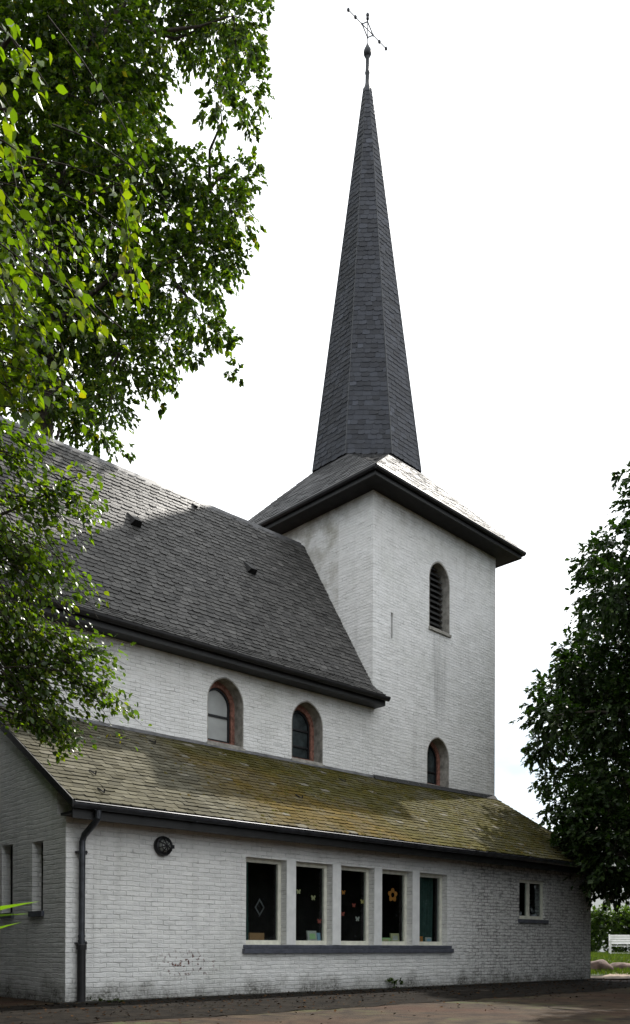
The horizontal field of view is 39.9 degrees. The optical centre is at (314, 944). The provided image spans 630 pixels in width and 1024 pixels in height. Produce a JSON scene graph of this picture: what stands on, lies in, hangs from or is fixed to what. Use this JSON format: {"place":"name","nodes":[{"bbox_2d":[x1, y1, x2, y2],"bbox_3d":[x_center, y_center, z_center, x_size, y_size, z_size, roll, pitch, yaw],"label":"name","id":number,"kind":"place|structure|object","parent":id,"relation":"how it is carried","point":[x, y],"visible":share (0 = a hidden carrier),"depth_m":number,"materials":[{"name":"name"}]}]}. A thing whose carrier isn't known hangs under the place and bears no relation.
{"place":"outdoors","nodes":[
{"label":"outdoors","id":0,"kind":"place"},
{"bbox_2d":[306,931,316,940],"bbox_3d":[-0.067,-0.170,17.288,0.240,0.220,0.072,0,0,-42],"label":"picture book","id":1,"kind":"object","parent":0,"point":[311,935],"visible":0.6,"depth_m":17.26,"materials":[{"name":"green paper"}]},
{"bbox_2d":[0,975,629,1023],"bbox_3d":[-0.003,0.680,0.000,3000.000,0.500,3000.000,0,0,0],"label":"ground","id":2,"kind":"structure","parent":0,"point":[584,1008],"depth_m":11.86,"materials":[{"name":"grey asphalt"}]},
{"bbox_2d":[0,901,38,928],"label":"leafy plant","id":3,"kind":"object","parent":2,"relation":"on","point":[7,906],"visible":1,"depth_m":4.05,"materials":[{"name":"green plant"}]},
{"bbox_2d":[0,15,192,765],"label":"overhanging tree","id":4,"kind":"object","parent":2,"relation":"on","point":[29,674],"visible":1,"depth_m":7.48,"materials":[{"name":"green plant"}]},
{"bbox_2d":[0,0,275,464],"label":"broadleaf tree","id":5,"kind":"object","parent":2,"relation":"on","point":[76,107],"visible":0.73,"depth_m":24.63,"materials":[{"name":"green plant"}]},
{"bbox_2d":[0,7,607,1002],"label":"church","id":6,"kind":"structure","parent":2,"relation":"on","point":[308,663],"depth_m":19.73,"materials":[{"name":"brick"}]},
{"bbox_2d":[0,846,13,917],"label":"window","id":7,"kind":"structure","parent":6,"relation":"in","point":[10,916],"depth_m":15.26,"materials":[{"name":"stone"}]},
{"bbox_2d":[28,843,43,916],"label":"window","id":8,"kind":"structure","parent":6,"relation":"in","point":[31,913],"depth_m":14.36,"materials":[{"name":"stone"}]},
{"bbox_2d":[154,836,174,855],"bbox_3d":[-2.503,-1.656,14.521,0.370,0.340,0.167,0,0,-42],"label":"wall lamp","id":9,"kind":"object","parent":6,"relation":"attached to","point":[164,846],"visible":1,"depth_m":14.46,"materials":[{"name":"black metal"}]},
{"bbox_2d":[206,677,244,750],"bbox_3d":[-2.092,-5.133,19.305,1.035,1.568,0.443,0,0,-42],"label":"window","id":10,"kind":"structure","parent":6,"relation":"in","point":[224,699],"depth_m":19.53,"materials":[{"name":"grey glass"}]},
{"bbox_2d":[246,862,247,939],"bbox_3d":[-1.342,-0.816,16.099,0.250,1.520,0.060,0,0,-42],"label":"curtain","id":11,"kind":"object","parent":6,"relation":"hanging from","point":[246,900],"visible":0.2,"depth_m":16.15,"materials":[{"name":"fabric"}]},
{"bbox_2d":[248,933,263,939],"bbox_3d":[-1.104,-0.145,16.317,0.350,0.160,0.040,0,0,-42],"label":"toy box","id":12,"kind":"object","parent":6,"relation":"on","point":[255,936],"visible":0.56,"depth_m":16.29,"materials":[{"name":"paper"}]},
{"bbox_2d":[255,899,264,915],"bbox_3d":[-1.040,-0.704,16.302,0.240,0.340,0.006,0,0,-42],"label":"string ornament","id":13,"kind":"object","parent":6,"relation":"hanging from","point":[259,900],"visible":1,"depth_m":16.30,"materials":[{"name":"grey"}]},
{"bbox_2d":[246,858,280,944],"bbox_3d":[-1.018,-0.804,16.236,0.959,1.600,0.090,0,0,-42],"label":"window","id":14,"kind":"structure","parent":6,"relation":"in","point":[252,860],"depth_m":16.50,"materials":[{"name":"beige paint"}]},
{"bbox_2d":[292,701,324,766],"bbox_3d":[-0.297,-5.093,20.949,1.053,1.524,0.443,0,0,-42],"label":"window","id":15,"kind":"structure","parent":6,"relation":"in","point":[307,726],"depth_m":21.19,"materials":[{"name":"black glass"}]},
{"bbox_2d":[296,862,326,944],"bbox_3d":[-0.131,-0.801,17.048,0.959,1.600,0.090,0,0,-42],"label":"window","id":16,"kind":"structure","parent":6,"relation":"in","point":[324,867],"depth_m":17.31,"materials":[{"name":"beige paint"}]},
{"bbox_2d":[316,933,320,940],"bbox_3d":[0.071,-0.150,17.404,0.080,0.180,0.057,0,0,-42],"label":"picture book","id":17,"kind":"object","parent":6,"relation":"on","point":[318,937],"visible":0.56,"depth_m":17.39,"materials":[{"name":"blue paper"}]},
{"bbox_2d":[341,866,368,944],"bbox_3d":[0.755,-0.797,17.859,0.959,1.600,0.090,0,0,-42],"label":"window","id":18,"kind":"structure","parent":6,"relation":"in","point":[366,871],"depth_m":18.13,"materials":[{"name":"beige paint"}]},
{"bbox_2d":[388,888,396,900],"bbox_3d":[1.683,-1.090,18.793,0.297,0.290,0.007,0,0,-43],"label":"paper flower","id":19,"kind":"object","parent":6,"relation":"attached to","point":[395,895],"visible":1,"depth_m":18.79,"materials":[{"name":"orange paper"}]},
{"bbox_2d":[382,870,406,944],"bbox_3d":[1.641,-0.793,18.670,0.959,1.600,0.090,0,0,-42],"label":"window","id":20,"kind":"structure","parent":6,"relation":"in","point":[404,874],"depth_m":18.94,"materials":[{"name":"beige paint"}]},
{"bbox_2d":[390,933,398,940],"bbox_3d":[1.737,-0.152,18.930,0.260,0.200,0.060,0,0,-42],"label":"picture book","id":21,"kind":"object","parent":6,"relation":"on","point":[394,936],"visible":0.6,"depth_m":18.91,"materials":[{"name":"paper"}]},
{"bbox_2d":[419,877,426,941],"bbox_3d":[2.326,-0.800,19.497,0.510,1.520,0.060,0,0,-42],"label":"curtain","id":22,"kind":"object","parent":6,"relation":"hanging from","point":[423,888],"visible":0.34,"depth_m":19.59,"materials":[{"name":"teal fabric"}]},
{"bbox_2d":[425,937,431,941],"bbox_3d":[2.567,-0.109,19.683,0.200,0.120,0.054,0,0,-42],"label":"picture book","id":23,"kind":"object","parent":6,"relation":"on","point":[427,939],"visible":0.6,"depth_m":19.66,"materials":[{"name":"blue paper"}]},
{"bbox_2d":[426,878,432,939],"bbox_3d":[2.598,-0.799,19.800,0.260,1.520,0.060,0,0,-42],"label":"curtain","id":24,"kind":"object","parent":6,"relation":"hanging from","point":[429,900],"visible":0.88,"depth_m":19.83,"materials":[{"name":"teal fabric"}]},
{"bbox_2d":[419,873,441,944],"bbox_3d":[2.527,-0.789,19.481,0.959,1.600,0.090,0,0,-42],"label":"window","id":25,"kind":"structure","parent":6,"relation":"in","point":[439,919],"depth_m":19.75,"materials":[{"name":"beige paint"}]},
{"bbox_2d":[427,737,448,787],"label":"window","id":26,"kind":"structure","parent":6,"relation":"in","point":[437,752],"depth_m":24.70,"materials":[{"name":"brown stone"}]},
{"bbox_2d":[429,562,451,637],"bbox_3d":[3.357,-9.751,24.448,0.990,2.050,0.490,0,0,-45],"label":"belfry window","id":27,"kind":"structure","parent":6,"relation":"in","point":[439,585],"depth_m":24.67,"materials":[{"name":"black wood"}]},
{"bbox_2d":[519,879,542,919],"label":"window","id":28,"kind":"structure","parent":6,"relation":"in","point":[527,882],"depth_m":21.99,"materials":[{"name":"beige paint"}]},
{"bbox_2d":[0,980,629,1023],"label":"soil bed","id":29,"kind":"object","parent":2,"relation":"on","point":[62,1015],"visible":0.89,"depth_m":13.35,"materials":[{"name":"brown soil"}]},
{"bbox_2d":[1,978,629,1023],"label":"fallen leaves","id":30,"kind":"object","parent":29,"relation":"on","point":[299,1007],"visible":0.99,"depth_m":14.60,"materials":[{"name":"brown plant"}]},
{"bbox_2d":[385,977,402,988],"bbox_3d":[1.686,0.858,18.252,0.488,0.352,0.326,0,0,0],"label":"weed","id":31,"kind":"object","parent":29,"relation":"on","point":[393,981],"visible":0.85,"depth_m":18.26,"materials":[{"name":"green plant"}]},
{"bbox_2d":[54,979,600,1003],"bbox_3d":[1.953,0.948,18.549,15.930,0.080,0.220,0,0,-42],"label":"kerb strip","id":32,"kind":"object","parent":2,"relation":"on","point":[172,998],"visible":0.36,"depth_m":16.15,"materials":[{"name":"grey concrete"}]},
{"bbox_2d":[90,996,124,1001],"bbox_3d":[-3.309,0.892,13.657,0.593,0.209,0.229,0,0,0],"label":"weed","id":33,"kind":"object","parent":32,"relation":"on","point":[100,999],"visible":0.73,"depth_m":13.66,"materials":[{"name":"green plant"}]},
{"bbox_2d":[508,460,629,912],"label":"broadleaf tree","id":34,"kind":"object","parent":2,"relation":"on","point":[584,713],"visible":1,"depth_m":23.51,"materials":[{"name":"green plant"}]},
{"bbox_2d":[591,808,629,951],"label":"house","id":35,"kind":"structure","parent":2,"relation":"on","point":[598,902],"depth_m":62.00,"materials":[{"name":"white tile"}]},
{"bbox_2d":[0,0,629,830],"label":"sky","id":36,"kind":"structure","parent":0,"point":[503,126],"materials":[{"name":"white"}]},
{"bbox_2d":[591,973,629,978],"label":"path","id":37,"kind":"structure","parent":0,"point":[618,976],"depth_m":25.48,"materials":[{"name":"beige concrete"}]},
{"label":"lawn","id":38,"kind":"structure","parent":0,"visible":0},
{"bbox_2d":[591,959,613,970],"bbox_3d":[9.344,0.788,28.400,0.812,0.623,0.728,0,0,0],"label":"boulder","id":39,"kind":"object","parent":38,"relation":"on","point":[600,964],"visible":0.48,"depth_m":28.15,"materials":[{"name":"grey stone"}]},
{"bbox_2d":[591,903,629,952],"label":"hedge","id":40,"kind":"object","parent":38,"relation":"on","point":[610,919],"visible":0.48,"depth_m":42.31,"materials":[{"name":"green plant"}]},
{"bbox_2d":[591,952,629,974],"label":"grass","id":41,"kind":"structure","parent":38,"relation":"on","point":[617,957],"depth_m":32.46,"materials":[{"name":"green plant"}]},
{"bbox_2d":[609,934,629,953],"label":"garden bench","id":42,"kind":"object","parent":38,"relation":"on","point":[619,941],"visible":0.91,"depth_m":37.68,"materials":[{"name":"white paint"}]},
{"bbox_2d":[610,962,629,969],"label":"boulder","id":43,"kind":"object","parent":38,"relation":"on","point":[620,965],"visible":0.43,"depth_m":29.02,"materials":[{"name":"grey stone"}]}
]}

